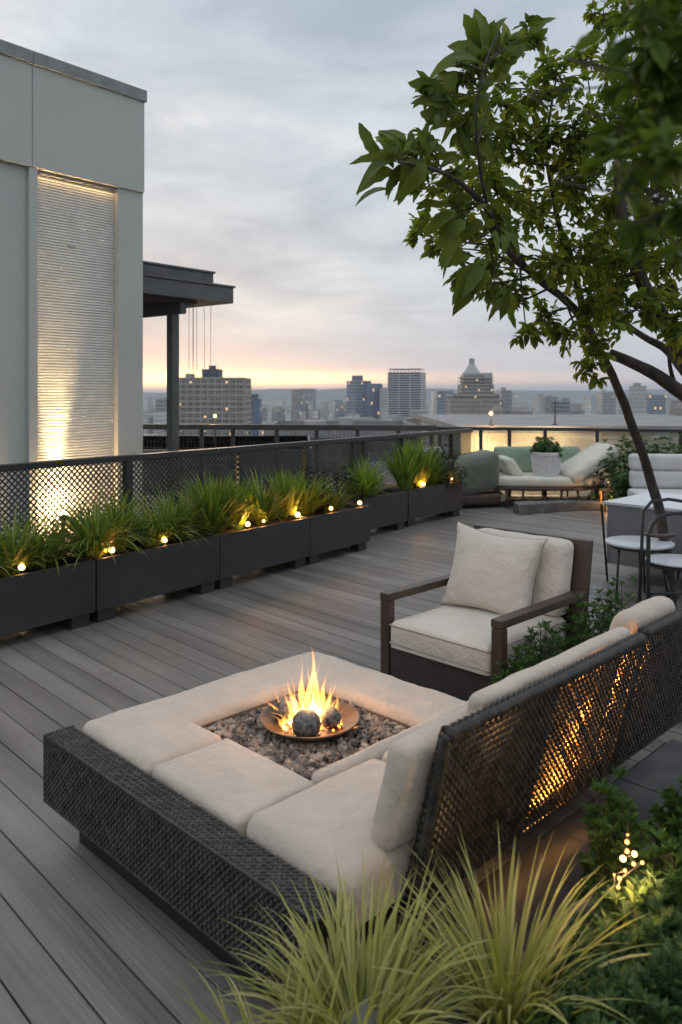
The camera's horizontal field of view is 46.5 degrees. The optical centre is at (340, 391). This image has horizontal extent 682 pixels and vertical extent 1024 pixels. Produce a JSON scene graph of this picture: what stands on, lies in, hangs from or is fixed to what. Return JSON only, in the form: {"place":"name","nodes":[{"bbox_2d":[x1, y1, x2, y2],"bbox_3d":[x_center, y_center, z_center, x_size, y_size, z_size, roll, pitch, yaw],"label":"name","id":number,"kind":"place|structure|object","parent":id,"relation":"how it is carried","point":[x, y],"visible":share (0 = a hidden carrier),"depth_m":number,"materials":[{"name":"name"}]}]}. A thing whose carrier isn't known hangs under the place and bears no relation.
{"place":"outdoors","nodes":[
{"label":"outdoors","id":0,"kind":"place"},
{"bbox_2d":[0,39,146,548],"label":"penthouse building","id":1,"kind":"structure","parent":0,"point":[71,243],"depth_m":8.79,"materials":[{"name":"concrete"}]},
{"bbox_2d":[143,261,235,516],"bbox_3d":[-3.259,0.100,11.154,3.060,3.460,1.970,0,0,40],"label":"entrance canopy","id":2,"kind":"object","parent":1,"relation":"attached to","point":[171,292],"visible":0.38,"depth_m":10.58,"materials":[{"name":"grey metal"}]},
{"bbox_2d":[137,481,226,541],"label":"ornamental grass","id":3,"kind":"object","parent":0,"point":[186,521],"depth_m":7.17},
{"bbox_2d":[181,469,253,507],"bbox_3d":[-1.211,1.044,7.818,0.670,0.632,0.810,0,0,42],"label":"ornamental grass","id":4,"kind":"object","parent":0,"point":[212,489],"depth_m":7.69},
{"bbox_2d":[210,473,264,529],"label":"ornamental grass","id":5,"kind":"object","parent":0,"point":[241,524],"depth_m":7.73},
{"bbox_2d":[268,410,290,422],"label":"building","id":6,"kind":"structure","parent":0,"point":[287,416],"depth_m":1128.31,"materials":[{"name":"concrete"}]},
{"bbox_2d":[143,424,435,489],"bbox_3d":[-1.063,1.215,14.600,5.595,1.230,0.120,0,0,6],"label":"railing","id":7,"kind":"object","parent":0,"point":[201,428],"visible":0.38,"depth_m":14.59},
{"bbox_2d":[265,462,350,515],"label":"ornamental grass","id":8,"kind":"object","parent":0,"point":[313,502],"depth_m":8.59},
{"bbox_2d":[0,495,681,1023],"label":"deck","id":9,"kind":"structure","parent":0,"point":[88,937],"depth_m":4.69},
{"bbox_2d":[0,554,94,636],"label":"planter box","id":10,"kind":"object","parent":9,"relation":"on","point":[36,596],"visible":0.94,"depth_m":5.83,"materials":[{"name":"black metal"}]},
{"bbox_2d":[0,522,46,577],"bbox_3d":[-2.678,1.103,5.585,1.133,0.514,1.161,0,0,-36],"label":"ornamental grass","id":11,"kind":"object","parent":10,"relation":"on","point":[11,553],"depth_m":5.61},
{"bbox_2d":[0,498,82,576],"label":"ornamental grass","id":12,"kind":"object","parent":10,"relation":"on","point":[24,549],"depth_m":5.81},
{"bbox_2d":[16,514,98,574],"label":"ornamental grass","id":13,"kind":"object","parent":10,"relation":"in","point":[55,560],"depth_m":6.11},
{"bbox_2d":[58,531,218,622],"bbox_3d":[-1.726,1.550,6.841,0.580,0.501,1.304,0,0,37],"label":"planter box","id":14,"kind":"object","parent":9,"relation":"on","point":[133,575],"visible":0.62,"depth_m":6.61,"materials":[{"name":"black metal"}]},
{"bbox_2d":[17,483,170,568],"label":"ornamental grass","id":15,"kind":"object","parent":14,"relation":"in","point":[110,539],"depth_m":6.31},
{"bbox_2d":[60,479,181,551],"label":"ornamental grass","id":16,"kind":"object","parent":14,"relation":"in","point":[128,517],"depth_m":6.71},
{"bbox_2d":[106,484,221,547],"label":"ornamental grass","id":17,"kind":"object","parent":14,"relation":"on","point":[156,536],"depth_m":6.84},
{"bbox_2d":[0,428,472,547],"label":"fence","id":18,"kind":"object","parent":9,"relation":"on","point":[128,471],"visible":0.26,"depth_m":7.99,"materials":[{"name":"grey metal"}]},
{"bbox_2d":[185,514,309,588],"bbox_3d":[-0.941,1.550,7.878,0.580,0.501,1.278,0,0,37],"label":"planter box","id":19,"kind":"object","parent":9,"relation":"on","point":[273,542],"visible":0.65,"depth_m":7.67,"materials":[{"name":"black metal"}]},
{"bbox_2d":[152,471,261,533],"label":"ornamental grass","id":20,"kind":"object","parent":19,"relation":"on","point":[216,509],"depth_m":7.37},
{"bbox_2d":[228,467,308,524],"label":"ornamental grass","id":21,"kind":"object","parent":19,"relation":"in","point":[268,506],"depth_m":8.04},
{"bbox_2d":[276,502,369,564],"bbox_3d":[-0.223,1.550,8.826,0.580,0.501,1.080,0,0,37],"label":"planter box","id":22,"kind":"object","parent":9,"relation":"on","point":[348,525],"visible":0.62,"depth_m":8.63,"materials":[{"name":"black metal"}]},
{"bbox_2d":[259,464,315,520],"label":"ornamental grass","id":23,"kind":"object","parent":22,"relation":"on","point":[296,501],"depth_m":8.32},
{"bbox_2d":[305,464,341,513],"bbox_3d":[-0.295,1.099,8.996,0.634,0.586,0.656,0,0,0],"label":"dark bush","id":24,"kind":"object","parent":22,"relation":"on","point":[323,510],"visible":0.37,"depth_m":8.89,"materials":[{"name":"green plant"}]},
{"bbox_2d":[318,475,356,511],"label":"ornamental grass","id":25,"kind":"object","parent":22,"relation":"in","point":[335,501],"depth_m":8.92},
{"bbox_2d":[43,596,681,1006],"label":"fire pit sofa","id":26,"kind":"object","parent":9,"relation":"on","point":[177,814],"visible":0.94,"depth_m":2.62,"materials":[{"name":"fabric"}]},
{"bbox_2d":[344,489,407,529],"bbox_3d":[0.322,1.550,10.057,0.400,0.501,1.320,0,0,37],"label":"planter box","id":27,"kind":"object","parent":9,"relation":"on","point":[389,508],"visible":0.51,"depth_m":10.14,"materials":[{"name":"grey metal"}]},
{"bbox_2d":[326,465,366,502],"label":"dark bush","id":28,"kind":"object","parent":27,"relation":"in","point":[352,497],"visible":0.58,"depth_m":9.64,"materials":[{"name":"green plant"}]},
{"bbox_2d":[386,481,461,526],"bbox_3d":[1.190,1.550,11.173,0.380,0.501,1.320,0,0,41],"label":"planter box","id":29,"kind":"object","parent":9,"relation":"on","point":[442,499],"visible":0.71,"depth_m":10.99,"materials":[{"name":"grey metal"}]},
{"bbox_2d":[391,435,448,487],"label":"ornamental grass","id":30,"kind":"object","parent":29,"relation":"in","point":[424,475],"depth_m":10.94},
{"bbox_2d":[422,436,466,487],"bbox_3d":[1.475,1.010,11.468,0.763,0.752,0.722,0,0,0],"label":"dark bush","id":31,"kind":"object","parent":29,"relation":"in","point":[455,480],"visible":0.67,"depth_m":11.40,"materials":[{"name":"green plant"}]},
{"bbox_2d":[423,447,500,505],"bbox_3d":[1.847,1.323,12.677,1.060,0.854,1.165,0,0,-16],"label":"chaise lounge","id":32,"kind":"object","parent":9,"relation":"on","point":[482,468],"visible":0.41,"depth_m":12.20,"materials":[{"name":"green fabric"}]},
{"bbox_2d":[380,524,593,700],"bbox_3d":[0.872,1.343,4.713,0.844,0.914,0.996,0,0,45],"label":"armchair","id":33,"kind":"object","parent":9,"relation":"on","point":[454,651],"visible":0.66,"depth_m":4.54,"materials":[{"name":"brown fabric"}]},
{"bbox_2d":[440,521,547,620],"bbox_3d":[0.920,1.101,4.825,0.646,0.549,0.290,0,0,40],"label":"throw pillow","id":34,"kind":"object","parent":33,"relation":"on","point":[493,573],"visible":0.88,"depth_m":4.72,"materials":[{"name":"beige fabric"}]},
{"bbox_2d":[349,9,677,598],"bbox_3d":[1.236,-0.299,5.807,1.641,4.268,3.812,0,0,33],"label":"slender tree","id":35,"kind":"object","parent":9,"relation":"on","point":[482,49],"visible":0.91,"depth_m":5.09,"materials":[{"name":"green plant"}]},
{"bbox_2d":[490,644,537,684],"bbox_3d":[0.921,1.542,3.976,0.401,0.571,0.388,0,0,0],"label":"leafy shrub","id":36,"kind":"object","parent":9,"relation":"on","point":[519,666],"visible":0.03,"depth_m":3.99,"materials":[{"name":"green plant"}]},
{"bbox_2d":[462,497,603,506],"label":"plinth","id":37,"kind":"structure","parent":9,"relation":"on","point":[511,500],"depth_m":12.56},
{"bbox_2d":[508,620,567,670],"bbox_3d":[1.063,1.507,4.157,0.521,0.634,0.501,0,0,0],"label":"leafy shrub","id":38,"kind":"object","parent":9,"relation":"on","point":[544,654],"visible":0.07,"depth_m":4.15,"materials":[{"name":"green plant"}]},
{"bbox_2d":[492,442,621,507],"bbox_3d":[3.221,1.316,12.774,2.291,0.971,1.116,0,0,0],"label":"daybed","id":39,"kind":"object","parent":9,"relation":"on","point":[579,468],"visible":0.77,"depth_m":12.34,"materials":[{"name":"fabric"}]},
{"bbox_2d":[529,436,564,475],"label":"potted plant","id":40,"kind":"object","parent":39,"relation":"on","point":[546,457],"visible":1,"depth_m":12.48,"materials":[{"name":"green plant"}]},
{"bbox_2d":[513,500,603,514],"bbox_3d":[3.288,1.725,12.023,1.578,0.150,0.389,0,0,-18],"label":"bench","id":41,"kind":"object","parent":9,"relation":"on","point":[530,507],"visible":0.93,"depth_m":11.91,"materials":[{"name":"grey stone"}]},
{"bbox_2d":[436,427,681,495],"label":"glass railing","id":42,"kind":"object","parent":9,"relation":"on","point":[596,431],"visible":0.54,"depth_m":13.35,"materials":[{"name":"grey metal"}]},
{"bbox_2d":[547,593,612,654],"bbox_3d":[1.377,1.474,4.446,0.488,0.733,0.512,0,0,0],"label":"leafy shrub","id":43,"kind":"object","parent":9,"relation":"on","point":[572,641],"visible":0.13,"depth_m":4.45,"materials":[{"name":"green plant"}]},
{"bbox_2d":[599,488,613,511],"bbox_3d":[4.064,1.635,12.000,0.240,0.330,0.240,0,0,0],"label":"timber lantern","id":44,"kind":"object","parent":9,"relation":"on","point":[604,490],"visible":0.43,"depth_m":11.94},
{"bbox_2d":[588,575,640,639],"bbox_3d":[1.642,1.463,4.755,0.543,0.746,0.630,0,0,-19],"label":"leafy shrub","id":45,"kind":"object","parent":9,"relation":"on","point":[600,616],"visible":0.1,"depth_m":4.77,"materials":[{"name":"green plant"}]},
{"bbox_2d":[558,0,681,401],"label":"spreading tree","id":46,"kind":"object","parent":9,"relation":"on","point":[654,315],"visible":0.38,"depth_m":5.40,"materials":[{"name":"green plant"}]},
{"bbox_2d":[587,435,666,506],"bbox_3d":[4.502,1.221,12.209,1.289,1.126,1.323,0,0,-31],"label":"railing shrub","id":47,"kind":"object","parent":9,"relation":"on","point":[610,470],"visible":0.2,"depth_m":12.19,"materials":[{"name":"green plant"}]},
{"bbox_2d":[605,535,674,598],"bbox_3d":[2.598,1.549,6.900,0.570,0.504,0.570,0,0,0],"label":"round side table","id":48,"kind":"object","parent":9,"relation":"on","point":[630,543],"visible":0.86,"depth_m":6.81,"materials":[{"name":"white laminate"}]},
{"bbox_2d":[600,492,681,580],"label":"dining table","id":49,"kind":"object","parent":9,"relation":"on","point":[623,515],"visible":0.63,"depth_m":7.47,"materials":[{"name":"white laminate"}]},
{"bbox_2d":[627,454,681,495],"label":"white sofa","id":50,"kind":"object","parent":9,"relation":"on","point":[667,469],"visible":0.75,"depth_m":10.85,"materials":[{"name":"fabric"}]},
{"bbox_2d":[637,498,681,610],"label":"metal armchair","id":51,"kind":"object","parent":9,"relation":"on","point":[668,562],"visible":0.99,"depth_m":6.22,"materials":[{"name":"black metal"}]},
{"bbox_2d":[0,0,681,392],"label":"sky","id":52,"kind":"structure","parent":0,"point":[254,109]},
{"bbox_2d":[263,417,420,473],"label":"neighbouring roof","id":53,"kind":"structure","parent":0,"point":[325,434],"depth_m":91.95,"materials":[{"name":"concrete"}]},
{"bbox_2d":[143,400,585,423],"bbox_3d":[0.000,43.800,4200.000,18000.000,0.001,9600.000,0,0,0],"label":"ground","id":54,"kind":"structure","parent":0,"point":[268,403],"depth_m":3021.71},
{"bbox_2d":[143,411,152,433],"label":"midrise block","id":55,"kind":"structure","parent":54,"relation":"on","point":[145,416],"depth_m":829.66,"materials":[{"name":"concrete"}]},
{"bbox_2d":[153,411,166,433],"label":"midrise block","id":56,"kind":"structure","parent":54,"relation":"on","point":[160,417],"depth_m":608.83,"materials":[{"name":"concrete"}]},
{"bbox_2d":[156,399,166,410],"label":"midrise block","id":57,"kind":"structure","parent":54,"relation":"on","point":[161,404],"depth_m":686.53,"materials":[{"name":"concrete"}]},
{"bbox_2d":[179,365,250,435],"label":"tower block","id":58,"kind":"structure","parent":54,"relation":"on","point":[206,396],"depth_m":330.00,"materials":[{"name":"beige concrete"}]},
{"bbox_2d":[251,394,261,435],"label":"tower block","id":59,"kind":"structure","parent":54,"relation":"on","point":[256,409],"depth_m":520.00,"materials":[{"name":"blue glass"}]},
{"bbox_2d":[271,408,284,423],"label":"midrise block","id":60,"kind":"structure","parent":54,"relation":"on","point":[277,414],"depth_m":893.04,"materials":[{"name":"concrete"}]},
{"bbox_2d":[292,389,298,410],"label":"tower block","id":61,"kind":"structure","parent":54,"relation":"on","point":[295,399],"depth_m":1250.00,"materials":[{"name":"brick"}]},
{"bbox_2d":[299,389,315,409],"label":"tower block","id":62,"kind":"structure","parent":54,"relation":"on","point":[307,394],"depth_m":1240.00,"materials":[{"name":"concrete"}]},
{"bbox_2d":[305,400,312,417],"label":"midrise block","id":63,"kind":"structure","parent":54,"relation":"on","point":[309,408],"depth_m":924.49,"materials":[{"name":"concrete"}]},
{"bbox_2d":[321,402,328,420],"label":"midrise block","id":64,"kind":"structure","parent":54,"relation":"on","point":[324,410],"depth_m":933.17,"materials":[{"name":"concrete"}]},
{"bbox_2d":[347,375,382,418],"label":"tower block","id":65,"kind":"structure","parent":54,"relation":"on","point":[362,398],"depth_m":818.66,"materials":[{"name":"blue glass"}]},
{"bbox_2d":[379,388,387,418],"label":"tower block","id":66,"kind":"structure","parent":54,"relation":"on","point":[383,398],"depth_m":800.00,"materials":[{"name":"concrete"}]},
{"bbox_2d":[381,415,407,421],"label":"building","id":67,"kind":"structure","parent":54,"relation":"on","point":[395,418],"depth_m":632.02,"materials":[{"name":"concrete"}]},
{"bbox_2d":[388,368,425,417],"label":"tower block","id":68,"kind":"structure","parent":54,"relation":"on","point":[406,393],"depth_m":640.65,"materials":[{"name":"grey glass"}]},
{"bbox_2d":[407,410,425,424],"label":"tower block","id":69,"kind":"structure","parent":54,"relation":"on","point":[413,419],"depth_m":252.75,"materials":[{"name":"concrete"}]},
{"bbox_2d":[434,391,452,413],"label":"tower block","id":70,"kind":"structure","parent":54,"relation":"on","point":[440,397],"depth_m":860.00,"materials":[{"name":"blue glass"}]},
{"bbox_2d":[445,358,503,413],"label":"stepped tower","id":71,"kind":"structure","parent":54,"relation":"on","point":[475,394],"depth_m":521.00,"materials":[{"name":"stone"}]},
{"bbox_2d":[489,406,503,413],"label":"tower block","id":72,"kind":"structure","parent":54,"relation":"on","point":[497,410],"depth_m":422.91,"materials":[{"name":"concrete"}]},
{"bbox_2d":[496,387,511,413],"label":"tower block","id":73,"kind":"structure","parent":54,"relation":"on","point":[507,396],"depth_m":700.00,"materials":[{"name":"concrete"}]},
{"bbox_2d":[505,407,532,413],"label":"tower block","id":74,"kind":"structure","parent":54,"relation":"on","point":[515,410],"depth_m":500.04,"materials":[{"name":"brick"}]},
{"bbox_2d":[533,394,547,412],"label":"tower block","id":75,"kind":"structure","parent":54,"relation":"on","point":[539,402],"depth_m":1000.34,"materials":[{"name":"concrete"}]},
{"bbox_2d":[546,395,557,413],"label":"tower block","id":76,"kind":"structure","parent":54,"relation":"on","point":[549,398],"depth_m":990.83,"materials":[{"name":"concrete"}]},
{"bbox_2d":[551,401,569,413],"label":"midrise block","id":77,"kind":"structure","parent":54,"relation":"on","point":[562,407],"depth_m":685.80,"materials":[{"name":"blue glass"}]},
{"bbox_2d":[585,399,595,413],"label":"midrise block","id":78,"kind":"structure","parent":54,"relation":"on","point":[590,405],"depth_m":849.17,"materials":[{"name":"concrete"}]},
{"bbox_2d":[598,390,615,413],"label":"tower block","id":79,"kind":"structure","parent":54,"relation":"on","point":[606,402],"depth_m":900.13,"materials":[{"name":"concrete"}]},
{"bbox_2d":[629,383,646,413],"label":"tower block","id":80,"kind":"structure","parent":54,"relation":"on","point":[638,398],"depth_m":620.67,"materials":[{"name":"concrete"}]},
{"bbox_2d":[647,392,665,413],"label":"tower block","id":81,"kind":"structure","parent":54,"relation":"on","point":[656,404],"depth_m":900.14,"materials":[{"name":"blue glass"}]},
{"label":"city block","id":82,"kind":"object","parent":54,"relation":"on","visible":0},
{"bbox_2d":[143,435,311,494],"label":"service block","id":83,"kind":"structure","parent":82,"relation":"on","point":[189,442],"depth_m":19.16,"materials":[{"name":"grey metal"}]},
{"bbox_2d":[333,453,406,498],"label":"ornamental grass","id":84,"kind":"object","parent":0,"point":[367,484],"depth_m":9.84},
{"bbox_2d":[367,452,394,488],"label":"city block","id":85,"kind":"structure","parent":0,"point":[381,466],"depth_m":66.57,"materials":[{"name":"concrete"}]},
{"bbox_2d":[380,437,435,488],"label":"ornamental grass","id":86,"kind":"object","parent":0,"point":[404,464],"depth_m":10.68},
{"bbox_2d":[143,388,678,399],"bbox_3d":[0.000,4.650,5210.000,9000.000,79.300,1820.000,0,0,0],"label":"hills","id":87,"kind":"structure","parent":0,"point":[286,394],"depth_m":4619.01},
{"bbox_2d":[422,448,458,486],"bbox_3d":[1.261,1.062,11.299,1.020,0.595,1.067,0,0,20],"label":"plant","id":88,"kind":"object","parent":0,"point":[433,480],"depth_m":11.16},
{"bbox_2d":[357,739,681,1018],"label":"pavers","id":89,"kind":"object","parent":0,"point":[644,781],"visible":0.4,"depth_m":3.07,"materials":[{"name":"stone"}]},
{"bbox_2d":[332,989,464,1023],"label":"raised bed","id":90,"kind":"object","parent":89,"relation":"on","point":[363,1007],"visible":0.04,"depth_m":1.85,"materials":[{"name":"grey stone"}]},
{"bbox_2d":[177,920,382,1023],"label":"sedge clump","id":91,"kind":"object","parent":90,"relation":"in","point":[244,1014],"visible":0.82,"depth_m":1.82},
{"bbox_2d":[190,852,507,1023],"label":"sedge clump","id":92,"kind":"object","parent":90,"relation":"on","point":[392,985],"visible":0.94,"depth_m":1.89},
{"bbox_2d":[459,826,680,1023],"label":"raised bed","id":93,"kind":"object","parent":89,"relation":"on","point":[581,906],"visible":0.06,"depth_m":2.33,"materials":[{"name":"grey stone"}]},
{"bbox_2d":[362,819,654,1023],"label":"sedge clump","id":94,"kind":"object","parent":93,"relation":"on","point":[517,988],"visible":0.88,"depth_m":1.94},
{"bbox_2d":[524,990,642,1023],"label":"leafy shrub","id":95,"kind":"object","parent":93,"relation":"on","point":[563,1009],"visible":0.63,"depth_m":1.76,"materials":[{"name":"green plant"}]},
{"bbox_2d":[569,766,655,900],"bbox_3d":[0.838,1.383,2.447,0.265,0.489,0.276,0,0,0],"label":"leafy shrub","id":96,"kind":"object","parent":93,"relation":"on","point":[607,848],"visible":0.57,"depth_m":2.42,"materials":[{"name":"green plant"}]},
{"bbox_2d":[544,869,681,1023],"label":"leafy shrub","id":97,"kind":"object","parent":93,"relation":"on","point":[667,949],"visible":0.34,"depth_m":1.98,"materials":[{"name":"green plant"}]},
{"bbox_2d":[544,929,681,1023],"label":"leafy shrub","id":98,"kind":"object","parent":93,"relation":"on","point":[594,985],"visible":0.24,"depth_m":1.87,"materials":[{"name":"green plant"}]},
{"bbox_2d":[550,954,681,1023],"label":"leafy shrub","id":99,"kind":"object","parent":93,"relation":"on","point":[634,991],"visible":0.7,"depth_m":1.76,"materials":[{"name":"green plant"}]},
{"bbox_2d":[565,873,681,959],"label":"leafy shrub","id":100,"kind":"object","parent":93,"relation":"on","point":[608,906],"visible":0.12,"depth_m":2.17,"materials":[{"name":"green plant"}]},
{"bbox_2d":[613,827,643,898],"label":"fairy lights","id":101,"kind":"object","parent":100,"relation":"attached to","point":[623,858],"visible":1,"depth_m":2.14,"materials":[{"name":"grey metal"}]},
{"bbox_2d":[617,828,681,916],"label":"leafy shrub","id":102,"kind":"object","parent":93,"relation":"on","point":[670,873],"visible":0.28,"depth_m":2.27,"materials":[{"name":"green plant"}]},
{"bbox_2d":[643,776,681,869],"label":"leafy shrub","id":103,"kind":"object","parent":93,"relation":"on","point":[670,820],"visible":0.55,"depth_m":2.66,"materials":[{"name":"green plant"}]},
{"bbox_2d":[528,0,681,276],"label":"overhanging tree","id":104,"kind":"object","parent":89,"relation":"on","point":[655,68],"visible":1,"depth_m":1.11,"materials":[{"name":"green plant"}]},
{"bbox_2d":[418,407,681,494],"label":"neighbouring roof","id":105,"kind":"structure","parent":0,"point":[582,440],"depth_m":15.10,"materials":[{"name":"concrete"}]},
{"bbox_3d":[4.980,1.700,11.900,0.480,0.200,0.480,0,0,0],"label":"plant pot","id":106,"kind":"object","parent":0,"visible":0},
{"bbox_2d":[647,432,681,453],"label":"railing shrub","id":107,"kind":"object","parent":106,"relation":"in","point":[679,447],"visible":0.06,"depth_m":11.87,"materials":[{"name":"green plant"}]},
{"bbox_3d":[4.270,1.700,11.600,0.480,0.200,0.480,0,0,0],"label":"plant pot","id":108,"kind":"object","parent":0,"visible":0},
{"bbox_2d":[609,470,647,498],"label":"railing shrub","id":109,"kind":"object","parent":108,"relation":"in","point":[621,487],"visible":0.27,"depth_m":11.50,"materials":[{"name":"green plant"}]},
{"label":"gravel bed","id":110,"kind":"object","parent":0,"visible":0},
{"bbox_2d":[204,688,405,780],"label":"gravel","id":111,"kind":"structure","parent":110,"relation":"on","point":[302,759],"depth_m":3.09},
{"bbox_2d":[259,697,359,741],"bbox_3d":[-0.126,1.341,3.213,0.408,0.058,0.408,0,0,0],"label":"fire bowl","id":112,"kind":"object","parent":111,"relation":"on","point":[272,723],"visible":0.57,"depth_m":3.24,"materials":[{"name":"orange metal"}]},
{"bbox_2d":[274,696,299,722],"bbox_3d":[-0.221,1.304,3.258,0.107,0.104,0.106,0,0,0],"label":"fire ball","id":113,"kind":"object","parent":112,"relation":"in","point":[286,709],"visible":0.89,"depth_m":3.22,"materials":[{"name":"stone"}]},
{"bbox_2d":[291,708,320,736],"bbox_3d":[-0.136,1.306,3.118,0.119,0.116,0.118,0,0,0],"label":"fire ball","id":114,"kind":"object","parent":112,"relation":"in","point":[306,722],"visible":0.81,"depth_m":3.08,"materials":[{"name":"stone"}]},
{"bbox_2d":[320,707,340,728],"bbox_3d":[-0.041,1.312,3.193,0.086,0.084,0.085,0,0,0],"label":"fire ball","id":115,"kind":"object","parent":112,"relation":"in","point":[330,717],"visible":1,"depth_m":3.17,"materials":[{"name":"stone"}]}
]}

